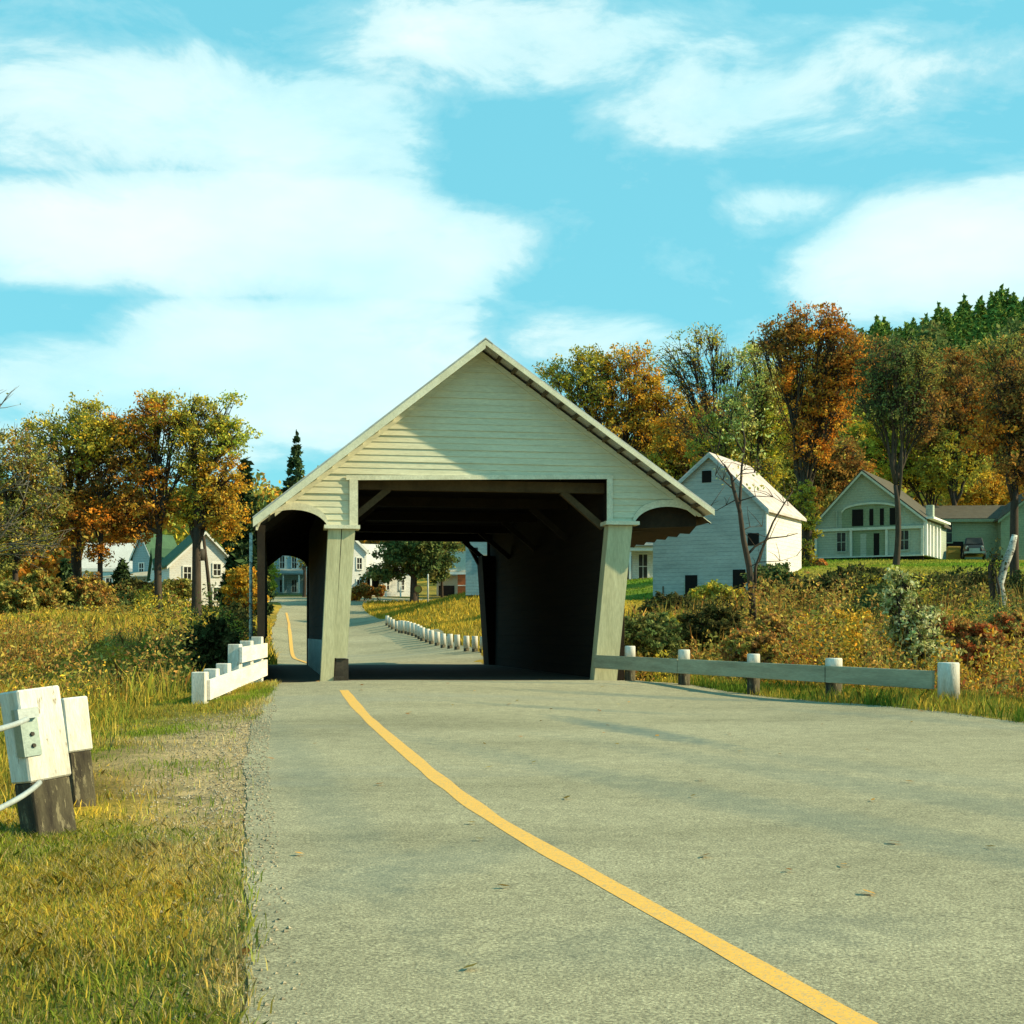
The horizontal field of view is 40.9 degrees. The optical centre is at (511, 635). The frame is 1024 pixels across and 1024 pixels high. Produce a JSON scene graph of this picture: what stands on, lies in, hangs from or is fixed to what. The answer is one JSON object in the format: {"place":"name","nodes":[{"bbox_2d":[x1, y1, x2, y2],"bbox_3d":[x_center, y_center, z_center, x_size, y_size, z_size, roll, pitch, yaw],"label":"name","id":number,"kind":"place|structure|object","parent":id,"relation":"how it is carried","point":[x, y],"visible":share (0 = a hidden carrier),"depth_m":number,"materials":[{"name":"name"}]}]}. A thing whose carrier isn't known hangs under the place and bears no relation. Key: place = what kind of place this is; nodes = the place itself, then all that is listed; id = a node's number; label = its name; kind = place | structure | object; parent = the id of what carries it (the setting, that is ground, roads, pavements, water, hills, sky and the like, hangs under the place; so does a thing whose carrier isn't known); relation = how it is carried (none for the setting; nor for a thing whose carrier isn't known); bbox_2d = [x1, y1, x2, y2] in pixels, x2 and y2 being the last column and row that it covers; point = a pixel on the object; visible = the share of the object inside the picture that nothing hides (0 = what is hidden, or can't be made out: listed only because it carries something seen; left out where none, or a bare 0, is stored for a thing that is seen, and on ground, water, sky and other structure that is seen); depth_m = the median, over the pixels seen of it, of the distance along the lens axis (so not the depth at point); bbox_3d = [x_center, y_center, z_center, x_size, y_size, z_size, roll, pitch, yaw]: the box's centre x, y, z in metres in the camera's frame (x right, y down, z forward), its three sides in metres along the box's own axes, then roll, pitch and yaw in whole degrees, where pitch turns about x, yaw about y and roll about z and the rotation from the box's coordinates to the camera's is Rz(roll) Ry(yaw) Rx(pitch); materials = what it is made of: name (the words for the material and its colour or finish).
{"place":"outdoors","nodes":[
{"label":"outdoors","id":0,"kind":"place"},
{"bbox_2d":[0,679,280,1023],"bbox_3d":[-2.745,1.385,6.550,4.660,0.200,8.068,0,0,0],"label":"verge grass","id":1,"kind":"structure","parent":0,"point":[146,881],"depth_m":7.04,"materials":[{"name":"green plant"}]},
{"bbox_2d":[271,601,482,664],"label":"road","id":2,"kind":"structure","parent":0,"point":[372,640],"depth_m":62.31,"materials":[{"name":"grey asphalt"}]},
{"bbox_2d":[0,402,1023,1023],"bbox_3d":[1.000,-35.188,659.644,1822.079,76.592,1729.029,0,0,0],"label":"ground","id":3,"kind":"structure","parent":0,"point":[162,772],"depth_m":12.02,"materials":[{"name":"green plant"}]},
{"bbox_2d":[0,578,38,615],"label":"shrub","id":4,"kind":"object","parent":3,"relation":"on","point":[12,598],"visible":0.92,"depth_m":72.49,"materials":[{"name":"green plant"}]},
{"bbox_2d":[0,422,75,582],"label":"maple tree","id":5,"kind":"object","parent":3,"relation":"on","point":[13,561],"visible":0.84,"depth_m":77.53,"materials":[{"name":"green plant"}]},
{"bbox_2d":[0,685,76,837],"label":"guard post","id":6,"kind":"object","parent":3,"relation":"on","point":[37,747],"visible":0.88,"depth_m":9.50,"materials":[{"name":"white wood"}]},
{"bbox_2d":[0,780,41,810],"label":"guard cable","id":7,"kind":"object","parent":6,"relation":"attached to","point":[23,795],"visible":1,"depth_m":8.99,"materials":[{"name":"white metal"}]},
{"bbox_2d":[0,388,84,574],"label":"bare tree","id":8,"kind":"object","parent":3,"relation":"on","point":[25,542],"visible":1,"depth_m":39.85,"materials":[{"name":"grey plant"}]},
{"bbox_2d":[20,568,74,608],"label":"shrub","id":9,"kind":"object","parent":3,"relation":"on","point":[47,588],"visible":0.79,"depth_m":77.58,"materials":[{"name":"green plant"}]},
{"bbox_2d":[1,390,119,603],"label":"maple tree","id":10,"kind":"object","parent":3,"relation":"on","point":[56,435],"visible":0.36,"depth_m":83.26,"materials":[{"name":"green plant"}]},
{"bbox_2d":[50,558,73,610],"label":"spruce tree","id":11,"kind":"object","parent":3,"relation":"on","point":[65,568],"visible":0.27,"depth_m":79.88,"materials":[{"name":"green plant"}]},
{"bbox_2d":[61,696,95,806],"bbox_3d":[-3.441,1.092,10.900,0.210,1.210,0.160,-6,0,-42],"label":"guard post","id":12,"kind":"object","parent":3,"relation":"on","point":[75,710],"visible":0.58,"depth_m":10.84,"materials":[{"name":"white wood"}]},
{"bbox_2d":[66,570,114,612],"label":"shrub","id":13,"kind":"object","parent":3,"relation":"on","point":[91,587],"visible":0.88,"depth_m":79.50,"materials":[{"name":"yellow plant"}]},
{"bbox_2d":[0,680,190,822],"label":"weeds","id":14,"kind":"object","parent":3,"relation":"on","point":[93,719],"visible":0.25,"depth_m":19.32,"materials":[{"name":"yellow"}]},
{"bbox_2d":[46,401,154,580],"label":"maple tree","id":15,"kind":"object","parent":3,"relation":"on","point":[89,517],"visible":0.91,"depth_m":81.44,"materials":[{"name":"orange plant"}]},
{"bbox_2d":[82,543,135,587],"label":"farmhouse","id":16,"kind":"object","parent":3,"relation":"on","point":[123,551],"visible":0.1,"depth_m":124.79,"materials":[{"name":"white wood"}]},
{"bbox_2d":[6,582,218,618],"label":"brush","id":17,"kind":"object","parent":3,"relation":"on","point":[141,602],"visible":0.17,"depth_m":80.99,"materials":[{"name":"yellow plant"}]},
{"bbox_2d":[105,557,138,603],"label":"spruce tree","id":18,"kind":"object","parent":3,"relation":"on","point":[121,571],"visible":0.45,"depth_m":87.69,"materials":[{"name":"green plant"}]},
{"bbox_2d":[96,533,176,582],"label":"house","id":19,"kind":"structure","parent":3,"relation":"on","point":[139,556],"depth_m":117.70,"materials":[{"name":"white wood"}]},
{"bbox_2d":[0,582,273,724],"bbox_3d":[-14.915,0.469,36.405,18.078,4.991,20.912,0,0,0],"label":"brush","id":20,"kind":"object","parent":3,"relation":"on","point":[101,657],"visible":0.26,"depth_m":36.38,"materials":[{"name":"yellow plant"}]},
{"bbox_2d":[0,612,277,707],"bbox_3d":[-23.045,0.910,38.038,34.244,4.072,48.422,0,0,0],"label":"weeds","id":21,"kind":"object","parent":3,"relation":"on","point":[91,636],"visible":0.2,"depth_m":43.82,"materials":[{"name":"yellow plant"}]},
{"bbox_2d":[0,605,278,713],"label":"field grass","id":22,"kind":"structure","parent":3,"relation":"on","point":[147,689],"depth_m":43.66,"materials":[{"name":"yellow"}]},
{"bbox_2d":[119,574,162,603],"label":"shrub","id":23,"kind":"object","parent":3,"relation":"on","point":[137,583],"visible":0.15,"depth_m":87.81,"materials":[{"name":"green plant"}]},
{"bbox_2d":[83,387,217,611],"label":"elm tree","id":24,"kind":"object","parent":3,"relation":"on","point":[148,440],"visible":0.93,"depth_m":81.57,"materials":[{"name":"orange plant"}]},
{"bbox_2d":[152,577,191,603],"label":"shrub","id":25,"kind":"object","parent":3,"relation":"on","point":[182,587],"visible":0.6,"depth_m":86.40,"materials":[{"name":"green plant"}]},
{"bbox_2d":[147,531,228,605],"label":"house","id":26,"kind":"structure","parent":3,"relation":"on","point":[177,561],"depth_m":97.62,"materials":[{"name":"white wood"}]},
{"bbox_2d":[201,536,212,607],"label":"trunk","id":27,"kind":"object","parent":3,"relation":"on","point":[204,557],"visible":0.62,"depth_m":89.90,"materials":[{"name":"brown plant"}]},
{"bbox_2d":[178,613,243,671],"bbox_3d":[-7.732,1.173,35.952,1.696,3.554,1.814,0,0,24],"label":"shrub","id":28,"kind":"object","parent":3,"relation":"on","point":[213,641],"visible":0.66,"depth_m":35.68,"materials":[{"name":"green plant"}]},
{"bbox_2d":[166,389,262,616],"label":"elm tree","id":29,"kind":"object","parent":3,"relation":"on","point":[207,493],"visible":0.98,"depth_m":81.71,"materials":[{"name":"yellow plant"}]},
{"bbox_2d":[192,637,267,703],"bbox_3d":[-5.182,0.800,25.577,0.277,1.560,6.057,0,0,-1],"label":"board fence","id":30,"kind":"object","parent":3,"relation":"on","point":[246,664],"visible":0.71,"depth_m":25.65,"materials":[{"name":"white wood"}]},
{"bbox_2d":[218,600,256,640],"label":"shrub","id":31,"kind":"object","parent":3,"relation":"on","point":[237,608],"visible":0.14,"depth_m":57.55,"materials":[{"name":"green plant"}]},
{"bbox_2d":[219,564,271,613],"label":"shrub","id":32,"kind":"object","parent":3,"relation":"on","point":[238,577],"visible":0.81,"depth_m":85.42,"materials":[{"name":"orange plant"}]},
{"bbox_2d":[215,457,276,615],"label":"spruce tree","id":33,"kind":"object","parent":3,"relation":"on","point":[238,555],"visible":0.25,"depth_m":91.45,"materials":[{"name":"green plant"}]},
{"bbox_2d":[249,533,252,640],"bbox_3d":[-7.614,-0.321,40.000,0.116,5.350,0.116,0,0,0],"label":"utility pole","id":34,"kind":"object","parent":3,"relation":"on","point":[250,590],"visible":0.59,"depth_m":39.96,"materials":[{"name":"grey wood"}]},
{"bbox_2d":[272,556,302,594],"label":"house","id":35,"kind":"structure","parent":3,"relation":"on","point":[289,581],"depth_m":132.03,"materials":[{"name":"wood"}]},
{"bbox_2d":[271,429,305,579],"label":"spruce tree","id":36,"kind":"object","parent":3,"relation":"on","point":[295,460],"visible":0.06,"depth_m":154.56,"materials":[{"name":"green plant"}]},
{"bbox_2d":[306,541,410,596],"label":"farmhouse","id":37,"kind":"object","parent":3,"relation":"on","point":[363,558],"visible":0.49,"depth_m":121.78,"materials":[{"name":"white wood"}]},
{"bbox_2d":[351,582,375,600],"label":"shrub","id":38,"kind":"object","parent":3,"relation":"on","point":[367,591],"visible":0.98,"depth_m":111.71,"materials":[{"name":"green plant"}]},
{"bbox_2d":[358,541,460,602],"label":"maple tree","id":39,"kind":"object","parent":3,"relation":"on","point":[414,560],"visible":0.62,"depth_m":107.20,"materials":[{"name":"green plant"}]},
{"bbox_2d":[256,590,633,664],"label":"field grass","id":40,"kind":"structure","parent":3,"relation":"on","point":[399,610],"depth_m":85.69,"materials":[{"name":"yellow plant"}]},
{"bbox_2d":[437,551,465,595],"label":"shed","id":41,"kind":"structure","parent":3,"relation":"on","point":[455,582],"depth_m":126.00,"materials":[{"name":"white wood"}]},
{"bbox_2d":[466,542,486,595],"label":"barn","id":42,"kind":"structure","parent":3,"relation":"on","point":[472,586],"depth_m":88.00,"materials":[{"name":"wood"}]},
{"bbox_2d":[253,337,714,681],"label":"covered bridge","id":43,"kind":"structure","parent":3,"relation":"on","point":[558,503],"depth_m":30.56,"materials":[{"name":"white wood"}]},
{"bbox_2d":[0,317,1023,581],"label":"hillside wood","id":44,"kind":"object","parent":3,"relation":"on","point":[180,533],"visible":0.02,"depth_m":190.36,"materials":[{"name":"orange plant"}]},
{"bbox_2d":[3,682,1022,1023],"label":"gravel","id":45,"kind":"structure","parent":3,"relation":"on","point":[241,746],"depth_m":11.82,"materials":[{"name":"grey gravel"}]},
{"bbox_2d":[531,339,692,467],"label":"elm tree","id":46,"kind":"object","parent":3,"relation":"on","point":[644,406],"visible":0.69,"depth_m":125.05,"materials":[{"name":"orange plant"}]},
{"bbox_2d":[627,542,652,578],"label":"farmhouse","id":47,"kind":"object","parent":3,"relation":"on","point":[640,565],"visible":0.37,"depth_m":97.98,"materials":[{"name":"wood"}]},
{"bbox_2d":[637,553,647,577],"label":"window","id":48,"kind":"structure","parent":47,"relation":"in","point":[642,558],"depth_m":97.97,"materials":[{"name":"white glass"}]},
{"bbox_2d":[624,612,685,681],"bbox_3d":[4.064,0.428,41.966,2.213,2.368,2.358,0,0,39],"label":"shrub","id":49,"kind":"object","parent":3,"relation":"on","point":[644,635],"visible":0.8,"depth_m":41.44,"materials":[{"name":"green plant"}]},
{"bbox_2d":[633,591,694,615],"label":"shrub","id":50,"kind":"object","parent":3,"relation":"on","point":[662,599],"visible":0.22,"depth_m":57.55,"materials":[{"name":"green plant"}]},
{"bbox_2d":[639,402,706,480],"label":"maple tree","id":51,"kind":"object","parent":3,"relation":"on","point":[677,469],"visible":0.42,"depth_m":117.17,"materials":[{"name":"orange plant"}]},
{"bbox_2d":[678,649,689,685],"bbox_3d":[3.466,0.787,27.656,0.244,1.014,0.247,0,0,0],"label":"guard post","id":52,"kind":"object","parent":3,"relation":"on","point":[683,679],"visible":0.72,"depth_m":27.56,"materials":[{"name":"white wood"}]},
{"bbox_2d":[647,321,758,455],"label":"elm tree","id":53,"kind":"object","parent":3,"relation":"on","point":[724,373],"visible":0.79,"depth_m":111.74,"materials":[{"name":"green plant"}]},
{"bbox_2d":[676,605,742,647],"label":"shrub","id":54,"kind":"object","parent":3,"relation":"on","point":[714,618],"visible":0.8,"depth_m":43.63,"materials":[{"name":"green plant"}]},
{"bbox_2d":[688,579,748,610],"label":"shrub","id":55,"kind":"object","parent":3,"relation":"on","point":[712,588],"visible":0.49,"depth_m":61.36,"materials":[{"name":"green plant"}]},
{"bbox_2d":[653,452,806,596],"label":"barn","id":56,"kind":"structure","parent":3,"relation":"on","point":[702,554],"depth_m":76.62,"materials":[{"name":"white wood"}]},
{"bbox_2d":[682,339,797,494],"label":"maple tree","id":57,"kind":"object","parent":3,"relation":"on","point":[756,384],"visible":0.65,"depth_m":97.44,"materials":[{"name":"green plant"}]},
{"bbox_2d":[717,628,783,681],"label":"shrub","id":58,"kind":"object","parent":3,"relation":"on","point":[740,645],"visible":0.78,"depth_m":29.73,"materials":[{"name":"green plant"}]},
{"bbox_2d":[747,654,759,694],"bbox_3d":[4.528,0.870,25.727,0.244,1.060,0.247,0,0,0],"label":"guard post","id":59,"kind":"object","parent":3,"relation":"on","point":[752,684],"visible":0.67,"depth_m":25.63,"materials":[{"name":"wood"}]},
{"bbox_2d":[701,384,815,620],"bbox_3d":[8.336,-4.211,46.184,3.922,8.246,2.134,0,0,0],"label":"bare sapling","id":60,"kind":"object","parent":3,"relation":"on","point":[748,563],"visible":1,"depth_m":46.07,"materials":[{"name":"green plant"}]},
{"bbox_2d":[740,560,801,597],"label":"shrub","id":61,"kind":"object","parent":3,"relation":"on","point":[766,571],"visible":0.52,"depth_m":67.47,"materials":[{"name":"green plant"}]},
{"bbox_2d":[746,610,821,663],"bbox_3d":[8.020,0.354,39.989,2.357,2.211,2.030,0,0,21],"label":"shrub","id":62,"kind":"object","parent":3,"relation":"on","point":[774,620],"visible":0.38,"depth_m":39.73,"materials":[{"name":"orange plant"}]},
{"bbox_2d":[784,479,823,567],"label":"tree","id":63,"kind":"object","parent":3,"relation":"on","point":[808,511],"visible":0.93,"depth_m":86.83,"materials":[{"name":"green plant"}]},
{"bbox_2d":[748,300,882,565],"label":"maple tree","id":64,"kind":"object","parent":3,"relation":"on","point":[825,400],"visible":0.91,"depth_m":91.48,"materials":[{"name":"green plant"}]},
{"bbox_2d":[764,434,875,532],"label":"maple tree","id":65,"kind":"object","parent":3,"relation":"on","point":[838,474],"visible":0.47,"depth_m":107.27,"materials":[{"name":"orange plant"}]},
{"bbox_2d":[782,569,863,613],"bbox_3d":[11.412,-1.244,49.888,3.125,2.415,2.695,0,0,0],"label":"shrub","id":66,"kind":"object","parent":3,"relation":"on","point":[827,578],"visible":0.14,"depth_m":49.43,"materials":[{"name":"green plant"}]},
{"bbox_2d":[624,570,1023,682],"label":"brush","id":67,"kind":"object","parent":3,"relation":"on","point":[830,602],"visible":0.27,"depth_m":45.68,"materials":[{"name":"brown plant"}]},
{"bbox_2d":[625,558,1023,608],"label":"lawn grass","id":68,"kind":"structure","parent":3,"relation":"on","point":[950,563],"depth_m":85.74,"materials":[{"name":"green plant"}]},
{"bbox_2d":[628,573,1023,694],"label":"weeds","id":69,"kind":"object","parent":3,"relation":"on","point":[823,602],"visible":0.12,"depth_m":45.65,"materials":[{"name":"brown"}]},
{"bbox_2d":[825,658,842,700],"bbox_3d":[5.585,0.903,23.807,0.295,1.025,0.298,0,0,0],"label":"guard post","id":70,"kind":"object","parent":3,"relation":"on","point":[833,661],"visible":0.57,"depth_m":23.69,"materials":[{"name":"white wood"}]},
{"bbox_2d":[594,655,934,688],"bbox_3d":[4.226,0.634,25.924,0.070,0.418,9.954,0,0,-29],"label":"guard rail","id":71,"kind":"object","parent":70,"relation":"attached to","point":[919,679],"visible":1,"depth_m":24.78,"materials":[{"name":"white wood"}]},
{"bbox_2d":[812,607,879,666],"bbox_3d":[8.739,0.638,35.972,1.747,2.799,1.651,0,0,0],"label":"shrub","id":72,"kind":"object","parent":3,"relation":"on","point":[839,612],"visible":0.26,"depth_m":35.73,"materials":[{"name":"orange plant"}]},
{"bbox_2d":[833,561,889,592],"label":"shrub","id":73,"kind":"object","parent":3,"relation":"on","point":[850,568],"visible":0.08,"depth_m":53.42,"materials":[{"name":"green plant"}]},
{"bbox_2d":[702,586,1023,699],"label":"brush","id":74,"kind":"object","parent":3,"relation":"on","point":[1005,677],"visible":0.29,"depth_m":26.90,"materials":[{"name":"yellow plant"}]},
{"bbox_2d":[815,470,950,559],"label":"house","id":75,"kind":"structure","parent":3,"relation":"on","point":[857,515],"depth_m":99.28,"materials":[{"name":"white wood"}]},
{"bbox_2d":[836,531,846,552],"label":"window","id":76,"kind":"structure","parent":75,"relation":"in","point":[841,537],"depth_m":100.03,"materials":[{"name":"white glass"}]},
{"bbox_2d":[846,580,924,616],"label":"shrub","id":77,"kind":"object","parent":3,"relation":"on","point":[872,590],"visible":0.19,"depth_m":43.67,"materials":[{"name":"green plant"}]},
{"bbox_2d":[839,332,952,565],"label":"elm tree","id":78,"kind":"object","parent":3,"relation":"on","point":[897,376],"visible":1,"depth_m":85.71,"materials":[{"name":"green plant"}]},
{"bbox_2d":[839,412,990,505],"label":"maple tree","id":79,"kind":"object","parent":3,"relation":"on","point":[875,448],"visible":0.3,"depth_m":115.49,"materials":[{"name":"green plant"}]},
{"bbox_2d":[874,565,962,673],"bbox_3d":[7.999,-0.062,26.968,1.662,2.666,1.324,0,0,0],"label":"shrub","id":80,"kind":"object","parent":3,"relation":"on","point":[919,629],"visible":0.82,"depth_m":26.82,"materials":[{"name":"green plant"}]},
{"bbox_2d":[841,332,1017,505],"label":"maple tree","id":81,"kind":"object","parent":3,"relation":"on","point":[948,475],"visible":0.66,"depth_m":111.16,"materials":[{"name":"green plant"}]},
{"bbox_2d":[931,307,955,347],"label":"hill conifer","id":82,"kind":"object","parent":3,"relation":"on","point":[946,318],"visible":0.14,"depth_m":276.75,"materials":[{"name":"green plant"}]},
{"bbox_2d":[937,662,959,700],"bbox_3d":[6.846,0.895,21.514,0.336,0.949,0.339,0,0,0],"label":"guard post","id":83,"kind":"object","parent":3,"relation":"on","point":[948,676],"visible":0.52,"depth_m":21.38,"materials":[{"name":"white wood"}]},
{"bbox_2d":[906,565,1008,600],"bbox_3d":[17.747,-1.607,55.990,5.510,2.623,4.766,0,0,0],"label":"shrub","id":84,"kind":"object","parent":3,"relation":"on","point":[980,577],"visible":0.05,"depth_m":55.05,"materials":[{"name":"green plant"}]},
{"bbox_2d":[953,311,974,345],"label":"hill conifer","id":85,"kind":"object","parent":3,"relation":"on","point":[964,329],"visible":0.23,"depth_m":271.96,"materials":[{"name":"green plant"}]},
{"bbox_2d":[923,493,1023,559],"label":"outbuilding","id":86,"kind":"structure","parent":3,"relation":"on","point":[988,524],"depth_m":107.77,"materials":[{"name":"white wood"}]},
{"bbox_2d":[962,538,985,559],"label":"parked car","id":87,"kind":"object","parent":3,"relation":"on","point":[974,547],"visible":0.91,"depth_m":102.43,"materials":[{"name":"grey metal"}]},
{"bbox_2d":[930,468,1023,505],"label":"maple tree","id":88,"kind":"object","parent":3,"relation":"on","point":[979,494],"visible":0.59,"depth_m":122.86,"materials":[{"name":"yellow plant"}]},
{"bbox_2d":[935,613,1021,676],"bbox_3d":[10.073,0.513,29.980,1.835,2.063,1.789,0,0,-27],"label":"shrub","id":89,"kind":"object","parent":3,"relation":"on","point":[966,632],"visible":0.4,"depth_m":29.67,"materials":[{"name":"brown plant"}]},
{"bbox_2d":[956,325,1023,579],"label":"maple tree","id":90,"kind":"object","parent":3,"relation":"on","point":[1005,430],"visible":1,"depth_m":61.77,"materials":[{"name":"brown plant"}]},
{"bbox_2d":[965,568,1023,598],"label":"shrub","id":91,"kind":"object","parent":3,"relation":"on","point":[1016,582],"visible":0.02,"depth_m":57.30,"materials":[{"name":"green plant"}]},
{"bbox_2d":[981,290,1007,325],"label":"hill conifer","id":92,"kind":"object","parent":3,"relation":"on","point":[995,298],"visible":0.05,"depth_m":297.53,"materials":[{"name":"green plant"}]},
{"bbox_2d":[978,534,1017,608],"bbox_3d":[15.555,-1.562,44.030,1.220,3.373,0.722,0,0,-20],"label":"birch trunk","id":93,"kind":"object","parent":3,"relation":"on","point":[993,569],"visible":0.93,"depth_m":43.92,"materials":[{"name":"white plant"}]},
{"bbox_2d":[986,610,1023,677],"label":"shrub","id":94,"kind":"object","parent":3,"relation":"on","point":[1004,621],"visible":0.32,"depth_m":31.73,"materials":[{"name":"orange plant"}]},
{"bbox_2d":[0,0,1023,494],"label":"sky","id":95,"kind":"structure","parent":0,"point":[312,210],"materials":[{"name":"blue"}]},
{"bbox_2d":[268,557,812,601],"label":"road","id":96,"kind":"structure","parent":0,"point":[289,599],"depth_m":114.96,"materials":[{"name":"grey asphalt"}]},
{"bbox_2d":[239,680,1023,1023],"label":"road","id":97,"kind":"structure","parent":0,"point":[401,906],"depth_m":8.75,"materials":[{"name":"grey asphalt"}]},
{"bbox_2d":[340,690,877,1023],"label":"road marking","id":98,"kind":"object","parent":97,"relation":"on","point":[837,1012],"visible":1,"depth_m":7.31,"materials":[{"name":"yellow paint"}]},
{"bbox_2d":[237,679,993,968],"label":"fallen leaves","id":99,"kind":"object","parent":97,"relation":"on","point":[248,949],"visible":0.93,"depth_m":8.88,"materials":[{"name":"brown plant"}]},
{"bbox_2d":[646,673,1023,722],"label":"verge grass","id":100,"kind":"structure","parent":0,"point":[908,697],"depth_m":22.15,"materials":[{"name":"green"}]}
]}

